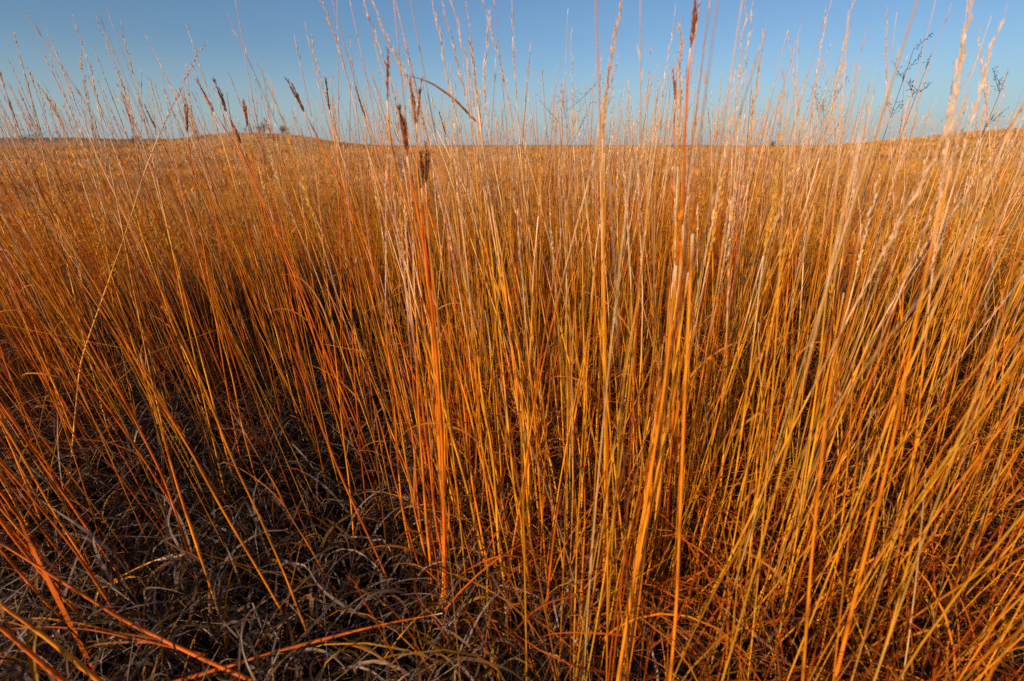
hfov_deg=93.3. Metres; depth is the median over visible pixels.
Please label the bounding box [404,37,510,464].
grass stalk
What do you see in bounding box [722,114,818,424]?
grass stalk
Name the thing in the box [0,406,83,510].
grass stalk
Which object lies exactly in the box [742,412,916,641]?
grass stalk
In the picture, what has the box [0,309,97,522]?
grass stalk
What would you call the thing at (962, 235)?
grass stalk
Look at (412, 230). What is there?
grass stalk
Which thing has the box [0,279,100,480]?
grass stalk
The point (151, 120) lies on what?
seed headed stalk
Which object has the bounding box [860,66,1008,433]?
seed weed
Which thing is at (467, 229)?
plumed stalk
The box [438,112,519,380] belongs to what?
seed headed stalk
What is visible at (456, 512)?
grass stalk
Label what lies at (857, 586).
grass stalk
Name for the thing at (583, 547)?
grass stalk
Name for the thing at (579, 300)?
grass stalk
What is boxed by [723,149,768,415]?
grass stalk
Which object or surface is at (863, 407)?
grass stalk
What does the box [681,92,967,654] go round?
grass stalk
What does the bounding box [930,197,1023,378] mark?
grass stalk
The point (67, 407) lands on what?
grass stalk
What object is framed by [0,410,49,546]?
grass stalk
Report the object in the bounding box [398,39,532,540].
arched leaf stalk
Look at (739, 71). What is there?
plumed stalk
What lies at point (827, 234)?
grass stalk
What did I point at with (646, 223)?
plumed stalk
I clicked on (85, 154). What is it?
grass stalk
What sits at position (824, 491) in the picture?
grass stalk
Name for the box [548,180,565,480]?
grass stalk
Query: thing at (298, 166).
grass stalk
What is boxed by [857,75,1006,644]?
grass stalk
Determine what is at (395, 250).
grass stalk
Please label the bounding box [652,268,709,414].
grass stalk
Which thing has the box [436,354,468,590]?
grass stalk
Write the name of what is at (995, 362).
grass stalk
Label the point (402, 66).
plumed stalk
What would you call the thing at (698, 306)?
grass stalk
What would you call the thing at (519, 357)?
plumed stalk
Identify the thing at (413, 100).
seed headed stalk
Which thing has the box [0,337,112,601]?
grass stalk
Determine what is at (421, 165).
seed headed stalk
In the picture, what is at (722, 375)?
grass stalk
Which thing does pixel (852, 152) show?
grass stalk
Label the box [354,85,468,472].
seed headed stalk
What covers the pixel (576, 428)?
grass stalk
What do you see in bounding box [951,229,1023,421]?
grass stalk
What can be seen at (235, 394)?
grass stalk
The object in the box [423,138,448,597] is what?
seed headed stalk
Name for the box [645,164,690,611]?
grass stalk
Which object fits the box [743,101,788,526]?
grass stalk
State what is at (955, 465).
grass stalk
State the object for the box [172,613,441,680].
fallen stalk
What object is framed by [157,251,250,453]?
grass stalk
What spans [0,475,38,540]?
grass stalk
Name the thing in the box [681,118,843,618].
grass stalk
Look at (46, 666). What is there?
fallen stalk
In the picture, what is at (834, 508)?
grass stalk
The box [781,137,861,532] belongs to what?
grass stalk
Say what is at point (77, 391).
plumed stalk
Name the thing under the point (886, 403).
grass stalk
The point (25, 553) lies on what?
grass stalk
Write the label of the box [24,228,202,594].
grass stalk
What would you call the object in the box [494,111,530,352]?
grass stalk
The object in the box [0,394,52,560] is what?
grass stalk
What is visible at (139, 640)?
fallen stalk
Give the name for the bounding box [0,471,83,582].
grass stalk
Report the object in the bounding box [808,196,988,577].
grass stalk
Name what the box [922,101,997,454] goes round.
grass stalk
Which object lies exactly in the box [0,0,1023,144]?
sky
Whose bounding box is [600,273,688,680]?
grass stalk
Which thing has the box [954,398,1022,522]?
grass stalk
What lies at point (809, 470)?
grass stalk
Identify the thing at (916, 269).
grass stalk
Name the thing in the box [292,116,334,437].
grass stalk
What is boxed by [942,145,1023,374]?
grass stalk
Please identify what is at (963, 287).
grass stalk
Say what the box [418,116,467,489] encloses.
grass stalk
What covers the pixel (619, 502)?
grass stalk
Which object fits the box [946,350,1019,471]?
grass stalk
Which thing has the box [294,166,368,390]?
grass stalk
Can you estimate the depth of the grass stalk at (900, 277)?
1.30 m
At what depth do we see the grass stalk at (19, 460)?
1.25 m
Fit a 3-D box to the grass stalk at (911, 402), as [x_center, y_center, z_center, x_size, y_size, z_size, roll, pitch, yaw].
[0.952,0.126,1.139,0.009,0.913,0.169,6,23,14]
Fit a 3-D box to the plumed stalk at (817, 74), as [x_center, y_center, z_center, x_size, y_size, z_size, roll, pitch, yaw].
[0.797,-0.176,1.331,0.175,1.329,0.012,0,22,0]
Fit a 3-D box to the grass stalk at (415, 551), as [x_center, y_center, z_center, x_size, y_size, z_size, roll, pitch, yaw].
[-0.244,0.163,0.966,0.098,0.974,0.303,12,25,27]
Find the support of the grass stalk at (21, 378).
on the ground at (410, 664)
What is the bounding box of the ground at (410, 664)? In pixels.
[0,132,1023,680]
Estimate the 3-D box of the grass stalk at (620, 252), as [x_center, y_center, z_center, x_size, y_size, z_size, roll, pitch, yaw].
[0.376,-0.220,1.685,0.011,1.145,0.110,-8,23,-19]
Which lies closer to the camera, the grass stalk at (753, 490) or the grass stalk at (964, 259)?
the grass stalk at (753, 490)
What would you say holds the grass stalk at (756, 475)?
on the ground at (410, 664)
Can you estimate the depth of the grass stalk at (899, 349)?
1.45 m
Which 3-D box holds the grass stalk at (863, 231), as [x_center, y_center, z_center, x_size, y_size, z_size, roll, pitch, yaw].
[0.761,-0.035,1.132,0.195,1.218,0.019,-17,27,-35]
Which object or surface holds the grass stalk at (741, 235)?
on the ground at (410, 664)
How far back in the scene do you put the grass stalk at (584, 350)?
1.14 m
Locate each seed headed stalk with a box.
[143,104,277,411]
[184,102,241,462]
[194,78,376,485]
[213,76,361,470]
[231,120,329,442]
[241,98,307,440]
[264,117,376,443]
[285,77,446,480]
[324,76,410,463]
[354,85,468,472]
[385,47,442,544]
[395,102,447,625]
[407,74,436,411]
[416,78,459,463]
[419,150,439,488]
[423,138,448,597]
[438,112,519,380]
[660,0,699,600]
[666,69,676,326]
[668,165,716,680]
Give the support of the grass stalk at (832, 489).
on the ground at (410, 664)
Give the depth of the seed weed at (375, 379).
2.01 m
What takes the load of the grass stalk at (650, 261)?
on the ground at (410, 664)
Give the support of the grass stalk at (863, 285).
on the ground at (410, 664)
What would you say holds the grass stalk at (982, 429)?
on the ground at (410, 664)
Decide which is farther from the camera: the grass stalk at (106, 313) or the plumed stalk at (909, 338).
the grass stalk at (106, 313)
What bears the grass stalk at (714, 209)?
on the ground at (410, 664)
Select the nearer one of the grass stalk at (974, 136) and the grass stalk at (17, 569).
the grass stalk at (17, 569)
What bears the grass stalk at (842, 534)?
on the ground at (410, 664)
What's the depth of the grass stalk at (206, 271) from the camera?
2.07 m
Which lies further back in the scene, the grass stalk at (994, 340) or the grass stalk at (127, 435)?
the grass stalk at (994, 340)
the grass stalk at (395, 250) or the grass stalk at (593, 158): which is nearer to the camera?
the grass stalk at (593, 158)
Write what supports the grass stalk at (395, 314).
on the ground at (410, 664)
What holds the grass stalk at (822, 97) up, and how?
on the ground at (410, 664)
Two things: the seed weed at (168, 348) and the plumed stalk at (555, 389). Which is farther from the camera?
the seed weed at (168, 348)
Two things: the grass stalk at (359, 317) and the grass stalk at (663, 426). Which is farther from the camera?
the grass stalk at (359, 317)
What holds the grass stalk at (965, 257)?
on the ground at (410, 664)
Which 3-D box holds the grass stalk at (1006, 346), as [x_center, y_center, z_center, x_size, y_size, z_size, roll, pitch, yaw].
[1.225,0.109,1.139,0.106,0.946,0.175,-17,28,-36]
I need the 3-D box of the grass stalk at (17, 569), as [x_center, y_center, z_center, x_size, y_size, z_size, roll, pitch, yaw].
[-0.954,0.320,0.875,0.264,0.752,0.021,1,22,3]
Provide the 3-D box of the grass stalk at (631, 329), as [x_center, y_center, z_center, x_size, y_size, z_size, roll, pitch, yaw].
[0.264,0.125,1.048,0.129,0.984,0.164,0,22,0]
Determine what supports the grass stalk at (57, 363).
on the ground at (410, 664)
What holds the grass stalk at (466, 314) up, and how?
on the ground at (410, 664)
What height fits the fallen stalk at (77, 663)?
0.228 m
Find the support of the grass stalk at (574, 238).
on the ground at (410, 664)
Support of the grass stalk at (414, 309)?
on the ground at (410, 664)
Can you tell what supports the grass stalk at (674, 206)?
on the ground at (410, 664)
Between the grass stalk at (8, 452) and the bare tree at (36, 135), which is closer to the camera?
the grass stalk at (8, 452)
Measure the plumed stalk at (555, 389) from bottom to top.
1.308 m
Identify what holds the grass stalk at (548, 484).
on the ground at (410, 664)
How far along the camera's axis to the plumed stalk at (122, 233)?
1.25 m
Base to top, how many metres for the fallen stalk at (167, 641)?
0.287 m
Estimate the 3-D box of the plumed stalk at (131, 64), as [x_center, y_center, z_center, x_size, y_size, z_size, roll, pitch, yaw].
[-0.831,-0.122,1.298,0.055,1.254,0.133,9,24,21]
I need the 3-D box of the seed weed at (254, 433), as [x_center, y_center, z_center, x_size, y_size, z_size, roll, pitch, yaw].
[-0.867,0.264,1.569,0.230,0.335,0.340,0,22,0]
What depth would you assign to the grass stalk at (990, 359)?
1.73 m
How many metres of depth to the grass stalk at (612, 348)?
1.17 m
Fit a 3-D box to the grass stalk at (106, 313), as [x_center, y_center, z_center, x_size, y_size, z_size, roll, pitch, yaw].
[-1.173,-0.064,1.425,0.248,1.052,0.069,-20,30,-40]
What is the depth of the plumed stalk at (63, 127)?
1.39 m
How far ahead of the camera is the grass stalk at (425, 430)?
0.92 m
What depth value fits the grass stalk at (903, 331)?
1.48 m
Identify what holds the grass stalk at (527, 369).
on the ground at (410, 664)
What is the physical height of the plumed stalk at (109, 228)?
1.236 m
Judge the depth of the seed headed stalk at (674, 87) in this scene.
1.35 m
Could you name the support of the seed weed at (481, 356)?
on the ground at (410, 664)
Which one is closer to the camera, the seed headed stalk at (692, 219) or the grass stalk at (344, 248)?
the seed headed stalk at (692, 219)
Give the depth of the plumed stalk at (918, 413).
0.77 m
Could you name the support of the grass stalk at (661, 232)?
on the ground at (410, 664)
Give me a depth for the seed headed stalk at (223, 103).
1.34 m
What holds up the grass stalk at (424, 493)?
on the ground at (410, 664)
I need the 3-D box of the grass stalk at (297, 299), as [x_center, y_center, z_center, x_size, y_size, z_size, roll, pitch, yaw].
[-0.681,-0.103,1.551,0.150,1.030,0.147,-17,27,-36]
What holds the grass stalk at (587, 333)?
on the ground at (410, 664)
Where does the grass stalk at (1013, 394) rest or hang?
on the ground at (410, 664)
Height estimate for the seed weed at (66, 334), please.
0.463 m
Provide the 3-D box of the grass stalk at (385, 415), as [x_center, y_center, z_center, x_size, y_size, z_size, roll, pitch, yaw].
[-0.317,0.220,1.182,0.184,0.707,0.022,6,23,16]
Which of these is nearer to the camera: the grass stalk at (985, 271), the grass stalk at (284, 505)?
the grass stalk at (284, 505)
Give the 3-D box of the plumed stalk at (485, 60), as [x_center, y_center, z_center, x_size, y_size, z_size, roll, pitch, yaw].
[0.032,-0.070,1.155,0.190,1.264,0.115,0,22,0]
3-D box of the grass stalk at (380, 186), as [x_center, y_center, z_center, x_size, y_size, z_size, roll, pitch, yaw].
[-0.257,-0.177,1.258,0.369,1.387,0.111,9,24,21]
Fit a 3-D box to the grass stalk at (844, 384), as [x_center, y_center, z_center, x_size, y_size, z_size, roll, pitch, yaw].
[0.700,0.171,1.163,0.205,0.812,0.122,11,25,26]
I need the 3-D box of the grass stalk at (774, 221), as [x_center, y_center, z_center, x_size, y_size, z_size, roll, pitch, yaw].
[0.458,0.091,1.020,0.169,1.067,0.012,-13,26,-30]
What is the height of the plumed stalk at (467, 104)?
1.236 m
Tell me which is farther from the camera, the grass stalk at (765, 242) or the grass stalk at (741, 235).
the grass stalk at (741, 235)
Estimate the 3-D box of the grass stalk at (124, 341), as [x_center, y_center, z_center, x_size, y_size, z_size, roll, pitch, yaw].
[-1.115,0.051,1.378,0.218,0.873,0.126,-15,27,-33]
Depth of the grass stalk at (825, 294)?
1.48 m
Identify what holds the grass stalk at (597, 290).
on the ground at (410, 664)
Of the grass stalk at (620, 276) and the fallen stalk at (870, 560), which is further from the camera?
the grass stalk at (620, 276)
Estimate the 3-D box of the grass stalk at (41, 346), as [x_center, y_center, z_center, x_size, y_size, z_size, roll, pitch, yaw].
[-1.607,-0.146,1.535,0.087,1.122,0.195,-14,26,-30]
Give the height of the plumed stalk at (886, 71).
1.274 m
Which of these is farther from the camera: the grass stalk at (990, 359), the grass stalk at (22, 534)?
the grass stalk at (990, 359)
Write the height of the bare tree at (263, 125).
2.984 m
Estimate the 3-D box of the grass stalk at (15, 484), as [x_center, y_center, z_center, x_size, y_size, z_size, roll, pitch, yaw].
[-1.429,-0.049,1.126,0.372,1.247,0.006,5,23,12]
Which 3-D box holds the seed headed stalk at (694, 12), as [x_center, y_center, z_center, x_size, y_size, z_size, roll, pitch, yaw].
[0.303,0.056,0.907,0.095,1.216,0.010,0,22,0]
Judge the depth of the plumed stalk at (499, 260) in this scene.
1.00 m
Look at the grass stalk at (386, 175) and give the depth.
0.96 m
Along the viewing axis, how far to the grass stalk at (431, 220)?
1.24 m
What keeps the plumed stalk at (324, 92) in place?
on the ground at (410, 664)
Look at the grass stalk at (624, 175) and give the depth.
1.28 m
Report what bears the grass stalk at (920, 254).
on the ground at (410, 664)
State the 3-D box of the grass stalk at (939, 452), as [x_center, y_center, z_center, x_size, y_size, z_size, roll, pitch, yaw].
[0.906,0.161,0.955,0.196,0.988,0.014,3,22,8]
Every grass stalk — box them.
[0,116,311,660]
[0,147,198,457]
[0,170,156,466]
[0,191,117,423]
[0,226,73,452]
[0,246,162,526]
[0,257,113,454]
[0,265,90,468]
[0,268,188,529]
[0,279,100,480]
[0,288,99,462]
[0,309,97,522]
[0,328,32,442]
[0,332,59,425]
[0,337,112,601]
[0,353,59,538]
[0,375,49,455]
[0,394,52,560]
[0,403,116,572]
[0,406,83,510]
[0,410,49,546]
[0,439,19,471]
[0,461,149,658]
[0,464,49,534]
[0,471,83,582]
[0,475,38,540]
[0,483,48,560]
[0,490,45,551]
[0,507,75,593]
[0,515,78,608]
[0,518,127,663]
[0,547,95,656]
[0,650,24,680]
[1,176,195,471]
[2,269,121,439]
[19,240,86,431]
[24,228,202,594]
[32,201,198,468]
[47,31,228,442]
[61,103,231,460]
[85,131,327,678]
[89,74,229,440]
[133,93,274,422]
[137,204,226,398]
[140,355,230,645]
[154,84,262,501]
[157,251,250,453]
[158,105,232,381]
[163,202,244,376]
[220,402,341,601]
[248,122,307,390]
[251,137,348,440]
[254,225,404,623]
[259,130,423,523]
[269,80,430,596]
[281,225,316,442]
[286,128,383,582]
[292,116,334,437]
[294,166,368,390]
[321,2,459,466]
[327,290,418,519]
[332,89,362,391]
[342,247,376,383]
[351,168,430,589]
[356,337,416,510]
[360,99,488,578]
[360,111,430,494]
[363,0,492,475]
[363,150,478,448]
[366,253,428,508]
[371,165,469,567]
[378,104,421,403]
[379,274,433,592]
[384,99,417,594]
[386,35,450,519]
[389,156,452,608]
[391,151,438,595]
[393,81,424,274]
[393,330,445,621]
[397,91,565,617]
[398,144,433,599]
[398,179,481,560]
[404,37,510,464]
[406,154,440,564]
[410,182,426,482]
[414,220,512,600]
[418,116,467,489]
[433,166,515,578]
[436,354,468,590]
[440,194,526,616]
[443,105,483,508]
[446,207,501,543]
[447,225,535,593]
[451,132,518,425]
[458,145,494,444]
[461,45,504,397]
[476,121,531,610]
[476,156,546,483]
[484,309,506,576]
[493,130,567,623]
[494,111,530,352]
[494,185,539,444]
[499,379,539,620]
[504,325,569,618]
[507,58,618,597]
[514,254,540,438]
[516,287,529,425]
[520,120,538,460]
[527,136,580,578]
[534,243,537,476]
[535,239,594,472]
[537,226,587,494]
[539,242,582,551]
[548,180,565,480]
[549,141,560,443]
[550,105,595,450]
[551,142,598,435]
[552,287,566,421]
[553,260,621,661]
[556,153,605,609]
[556,159,587,569]
[557,114,615,553]
[558,116,641,553]
[560,157,580,435]
[562,28,596,501]
[571,145,656,606]
[573,172,594,431]
[573,333,597,507]
[583,148,634,505]
[583,340,663,551]
[586,125,651,471]
[587,176,630,532]
[589,128,619,447]
[592,51,601,478]
[592,76,665,458]
[594,419,654,585]
[595,262,621,402]
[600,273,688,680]
[607,268,638,487]
[609,65,687,449]
[614,152,679,493]
[614,158,642,559]
[616,102,626,383]
[616,209,685,680]
[621,99,700,636]
[622,196,658,460]
[623,225,682,664]
[627,73,644,481]
[629,93,669,416]
[631,154,754,585]
[634,160,710,551]
[637,49,684,425]
[639,143,756,640]
[642,87,655,469]
[644,116,733,565]
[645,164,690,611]
[646,238,675,586]
[650,110,845,585]
[651,89,698,442]
[652,115,694,484]
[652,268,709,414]
[661,70,789,495]
[665,276,721,617]
[673,113,804,578]
[674,166,744,548]
[675,138,804,541]
[676,120,729,404]
[680,143,748,547]
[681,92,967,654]
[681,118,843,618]
[683,173,730,560]
[685,170,737,566]
[688,143,698,542]
[689,248,750,471]
[691,295,740,443]
[694,309,707,531]
[695,126,742,542]
[700,108,766,402]
[700,225,861,680]
[701,88,746,410]
[708,68,828,592]
[708,216,733,349]
[710,179,961,634]
[711,113,758,451]
[711,186,833,589]
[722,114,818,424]
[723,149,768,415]
[728,117,756,396]
[730,100,818,407]
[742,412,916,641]
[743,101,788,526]
[746,322,823,612]
[747,69,830,401]
[749,302,803,476]
[750,144,896,434]
[750,243,901,545]
[751,358,838,621]
[753,124,805,436]
[758,130,1009,618]
[760,175,815,462]
[761,136,829,513]
[770,174,879,584]
[771,129,844,453]
[772,293,843,662]
[777,175,907,556]
[779,58,841,492]
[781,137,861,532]
[785,99,841,364]
[788,101,867,473]
[801,13,896,488]
[802,141,1003,484]
[802,143,902,517]
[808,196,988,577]
[810,124,967,602]
[815,273,1023,578]
[823,0,973,662]
[826,136,979,562]
[829,255,880,552]
[831,122,953,474]
[832,170,950,680]
[837,272,922,479]
[838,18,990,480]
[838,116,896,462]
[840,379,936,615]
[846,140,904,463]
[854,324,955,611]
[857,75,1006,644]
[858,97,908,344]
[858,397,1023,623]
[861,328,1023,582]
[861,362,1023,583]
[865,235,905,487]
[871,185,1021,453]
[875,116,935,445]
[879,193,960,544]
[885,235,918,391]
[887,354,1023,557]
[889,188,1023,446]
[894,108,1023,479]
[900,77,991,386]
[902,114,983,455]
[904,313,1023,573]
[909,388,1022,585]
[910,142,1018,385]
[914,125,1008,553]
[915,152,1023,534]
[918,111,1011,373]
[919,105,1006,440]
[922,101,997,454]
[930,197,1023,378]
[934,75,988,410]
[935,197,1003,374]
[939,481,1023,582]
[940,296,1023,501]
[941,312,1023,436]
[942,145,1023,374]
[943,281,1023,496]
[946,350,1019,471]
[946,352,1023,542]
[949,232,1009,376]
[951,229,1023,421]
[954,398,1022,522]
[959,290,1018,428]
[960,278,1023,467]
[961,274,1023,430]
[962,237,1023,360]
[964,238,1023,345]
[970,315,1023,418]
[975,350,1023,458]
[983,426,1023,496]
[985,244,996,474]
[1008,358,1023,401]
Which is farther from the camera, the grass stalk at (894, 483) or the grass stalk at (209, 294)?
the grass stalk at (209, 294)
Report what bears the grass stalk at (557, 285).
on the ground at (410, 664)
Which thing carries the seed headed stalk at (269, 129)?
on the ground at (410, 664)
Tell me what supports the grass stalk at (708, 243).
on the ground at (410, 664)
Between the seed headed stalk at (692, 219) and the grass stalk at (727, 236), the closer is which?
the seed headed stalk at (692, 219)
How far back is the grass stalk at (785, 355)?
1.36 m
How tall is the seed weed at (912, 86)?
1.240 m
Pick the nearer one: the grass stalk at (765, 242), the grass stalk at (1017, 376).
the grass stalk at (765, 242)
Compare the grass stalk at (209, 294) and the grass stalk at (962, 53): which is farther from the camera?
the grass stalk at (209, 294)
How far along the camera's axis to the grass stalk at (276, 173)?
1.17 m
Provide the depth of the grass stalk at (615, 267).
1.24 m
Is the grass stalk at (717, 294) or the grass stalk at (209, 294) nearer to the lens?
the grass stalk at (717, 294)
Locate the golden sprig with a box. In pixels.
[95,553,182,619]
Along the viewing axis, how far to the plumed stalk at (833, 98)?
1.01 m
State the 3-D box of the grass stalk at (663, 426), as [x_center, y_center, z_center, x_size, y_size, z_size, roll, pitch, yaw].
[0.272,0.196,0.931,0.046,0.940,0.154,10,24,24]
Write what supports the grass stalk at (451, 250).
on the ground at (410, 664)
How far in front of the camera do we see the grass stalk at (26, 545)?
1.07 m
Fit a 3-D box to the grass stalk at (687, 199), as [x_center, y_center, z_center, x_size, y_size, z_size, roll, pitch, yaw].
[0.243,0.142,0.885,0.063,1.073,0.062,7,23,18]
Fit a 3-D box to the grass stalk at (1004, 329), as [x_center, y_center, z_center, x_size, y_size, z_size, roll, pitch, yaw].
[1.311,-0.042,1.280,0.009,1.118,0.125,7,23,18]
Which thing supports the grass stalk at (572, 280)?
on the ground at (410, 664)
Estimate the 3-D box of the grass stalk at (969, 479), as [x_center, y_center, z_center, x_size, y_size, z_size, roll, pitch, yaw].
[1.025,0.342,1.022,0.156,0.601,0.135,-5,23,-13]
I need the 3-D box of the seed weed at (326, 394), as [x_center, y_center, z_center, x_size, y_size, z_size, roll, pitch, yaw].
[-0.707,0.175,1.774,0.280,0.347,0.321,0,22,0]
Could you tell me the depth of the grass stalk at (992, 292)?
2.41 m
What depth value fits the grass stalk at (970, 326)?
1.21 m
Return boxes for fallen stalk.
[0,532,67,680]
[0,542,256,680]
[0,604,103,680]
[7,626,205,662]
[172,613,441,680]
[804,498,1023,612]
[845,585,1019,658]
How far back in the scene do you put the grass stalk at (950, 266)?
1.37 m
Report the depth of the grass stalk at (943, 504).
0.84 m
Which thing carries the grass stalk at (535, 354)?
on the ground at (410, 664)
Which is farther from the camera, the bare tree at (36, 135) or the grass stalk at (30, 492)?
the bare tree at (36, 135)
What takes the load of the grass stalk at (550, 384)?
on the ground at (410, 664)
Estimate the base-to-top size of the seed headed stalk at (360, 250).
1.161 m
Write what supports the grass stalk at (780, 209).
on the ground at (410, 664)
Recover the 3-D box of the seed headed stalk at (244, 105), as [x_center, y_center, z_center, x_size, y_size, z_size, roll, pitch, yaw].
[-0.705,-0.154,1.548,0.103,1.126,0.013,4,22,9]
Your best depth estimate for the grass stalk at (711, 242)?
0.89 m
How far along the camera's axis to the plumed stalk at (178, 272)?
1.24 m
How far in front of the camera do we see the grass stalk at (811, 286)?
1.43 m
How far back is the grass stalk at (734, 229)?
1.58 m
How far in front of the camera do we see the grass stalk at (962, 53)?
0.71 m
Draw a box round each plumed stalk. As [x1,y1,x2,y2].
[19,54,110,437]
[28,72,166,452]
[50,55,176,439]
[69,43,205,472]
[73,19,174,480]
[80,50,135,424]
[97,18,276,493]
[120,20,225,492]
[145,33,293,411]
[187,21,303,440]
[311,34,418,450]
[371,1,563,527]
[376,7,547,479]
[432,2,536,536]
[441,0,542,556]
[449,0,529,575]
[465,0,535,537]
[482,0,586,484]
[483,8,553,498]
[511,7,586,480]
[601,0,633,588]
[619,9,675,456]
[661,18,683,494]
[673,0,753,526]
[692,25,765,519]
[710,0,854,544]
[716,0,747,537]
[782,2,830,470]
[788,34,835,428]
[822,1,1010,632]
[832,1,971,651]
[884,7,933,493]
[952,21,1004,474]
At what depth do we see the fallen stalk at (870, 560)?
0.98 m
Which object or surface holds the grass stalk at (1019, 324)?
on the ground at (410, 664)
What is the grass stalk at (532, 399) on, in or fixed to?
on the ground at (410, 664)
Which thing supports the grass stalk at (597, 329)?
on the ground at (410, 664)
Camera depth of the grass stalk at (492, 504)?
0.92 m
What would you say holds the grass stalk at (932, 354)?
on the ground at (410, 664)
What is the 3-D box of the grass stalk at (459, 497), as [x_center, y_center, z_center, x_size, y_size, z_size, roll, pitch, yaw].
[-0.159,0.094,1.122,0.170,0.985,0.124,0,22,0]
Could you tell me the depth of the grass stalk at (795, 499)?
0.91 m
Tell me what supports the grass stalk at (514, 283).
on the ground at (410, 664)
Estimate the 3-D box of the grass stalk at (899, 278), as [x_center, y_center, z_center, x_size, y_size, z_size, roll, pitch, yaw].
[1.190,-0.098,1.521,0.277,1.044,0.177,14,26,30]
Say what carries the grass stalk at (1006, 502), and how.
on the ground at (410, 664)
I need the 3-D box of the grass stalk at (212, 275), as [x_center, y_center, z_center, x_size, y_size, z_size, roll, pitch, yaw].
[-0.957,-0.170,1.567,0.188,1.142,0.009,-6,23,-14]
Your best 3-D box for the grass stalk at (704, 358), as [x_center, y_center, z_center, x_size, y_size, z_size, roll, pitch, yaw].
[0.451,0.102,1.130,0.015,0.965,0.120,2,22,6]
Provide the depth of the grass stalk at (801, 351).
1.24 m
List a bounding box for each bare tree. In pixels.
[19,130,47,144]
[244,123,266,132]
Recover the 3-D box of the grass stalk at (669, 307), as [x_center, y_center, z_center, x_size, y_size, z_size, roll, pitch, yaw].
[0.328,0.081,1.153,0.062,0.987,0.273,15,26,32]
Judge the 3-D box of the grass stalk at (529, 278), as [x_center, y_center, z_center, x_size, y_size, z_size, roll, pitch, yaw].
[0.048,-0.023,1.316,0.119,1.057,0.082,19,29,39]
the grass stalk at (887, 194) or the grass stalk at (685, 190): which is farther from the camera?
the grass stalk at (887, 194)
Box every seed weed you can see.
[5,281,96,388]
[49,334,146,427]
[115,304,209,402]
[183,365,286,462]
[263,347,353,414]
[316,326,421,394]
[439,312,509,379]
[535,81,605,233]
[775,77,850,309]
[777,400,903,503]
[783,482,849,541]
[793,33,932,409]
[802,53,931,401]
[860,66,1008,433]
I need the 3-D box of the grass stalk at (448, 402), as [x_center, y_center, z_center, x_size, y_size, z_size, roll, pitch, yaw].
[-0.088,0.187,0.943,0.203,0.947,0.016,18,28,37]
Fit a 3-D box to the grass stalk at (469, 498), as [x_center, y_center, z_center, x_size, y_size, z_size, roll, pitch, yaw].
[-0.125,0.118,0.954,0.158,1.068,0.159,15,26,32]
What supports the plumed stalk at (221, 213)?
on the ground at (410, 664)
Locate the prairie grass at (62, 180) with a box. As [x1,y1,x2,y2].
[0,0,1023,680]
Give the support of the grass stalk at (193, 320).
on the ground at (410, 664)
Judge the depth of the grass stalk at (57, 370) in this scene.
1.75 m
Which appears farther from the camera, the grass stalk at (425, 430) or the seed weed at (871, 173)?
the seed weed at (871, 173)
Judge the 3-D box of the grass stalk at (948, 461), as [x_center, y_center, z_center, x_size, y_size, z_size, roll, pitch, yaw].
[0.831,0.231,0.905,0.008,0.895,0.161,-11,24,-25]
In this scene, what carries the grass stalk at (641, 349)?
on the ground at (410, 664)
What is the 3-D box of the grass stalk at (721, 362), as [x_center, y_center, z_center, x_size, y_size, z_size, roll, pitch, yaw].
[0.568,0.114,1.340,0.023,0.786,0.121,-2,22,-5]
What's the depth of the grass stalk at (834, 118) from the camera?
1.15 m
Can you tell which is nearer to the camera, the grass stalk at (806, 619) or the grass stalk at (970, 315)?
the grass stalk at (806, 619)
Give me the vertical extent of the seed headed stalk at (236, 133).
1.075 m
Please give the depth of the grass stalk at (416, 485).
1.12 m
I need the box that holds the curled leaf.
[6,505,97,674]
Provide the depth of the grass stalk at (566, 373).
1.10 m
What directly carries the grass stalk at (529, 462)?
on the ground at (410, 664)
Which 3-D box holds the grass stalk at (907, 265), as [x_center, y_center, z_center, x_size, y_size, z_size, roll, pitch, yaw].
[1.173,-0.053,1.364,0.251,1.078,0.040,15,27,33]
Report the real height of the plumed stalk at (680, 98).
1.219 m
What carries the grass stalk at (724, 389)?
on the ground at (410, 664)
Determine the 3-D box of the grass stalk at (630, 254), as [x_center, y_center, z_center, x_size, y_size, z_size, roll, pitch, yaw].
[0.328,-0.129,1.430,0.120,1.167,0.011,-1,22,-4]
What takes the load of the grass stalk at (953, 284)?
on the ground at (410, 664)
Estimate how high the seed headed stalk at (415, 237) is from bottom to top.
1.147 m
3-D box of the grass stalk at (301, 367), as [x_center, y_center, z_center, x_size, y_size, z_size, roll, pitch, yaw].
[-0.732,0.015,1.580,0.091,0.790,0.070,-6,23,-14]
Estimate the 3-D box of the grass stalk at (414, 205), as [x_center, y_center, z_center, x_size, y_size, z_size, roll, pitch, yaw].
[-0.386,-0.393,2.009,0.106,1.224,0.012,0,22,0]
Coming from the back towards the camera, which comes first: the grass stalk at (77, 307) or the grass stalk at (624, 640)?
the grass stalk at (77, 307)
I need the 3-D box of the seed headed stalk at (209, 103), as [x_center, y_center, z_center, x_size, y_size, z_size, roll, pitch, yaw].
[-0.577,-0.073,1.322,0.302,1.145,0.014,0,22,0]
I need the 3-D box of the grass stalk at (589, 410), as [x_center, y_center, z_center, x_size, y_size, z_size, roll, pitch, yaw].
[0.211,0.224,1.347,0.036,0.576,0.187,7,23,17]
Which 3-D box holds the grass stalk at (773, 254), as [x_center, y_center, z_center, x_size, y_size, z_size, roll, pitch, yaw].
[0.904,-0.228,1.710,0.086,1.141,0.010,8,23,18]
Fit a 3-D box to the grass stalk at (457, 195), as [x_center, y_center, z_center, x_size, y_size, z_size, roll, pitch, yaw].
[-0.036,0.104,0.965,0.357,1.084,0.179,0,22,0]

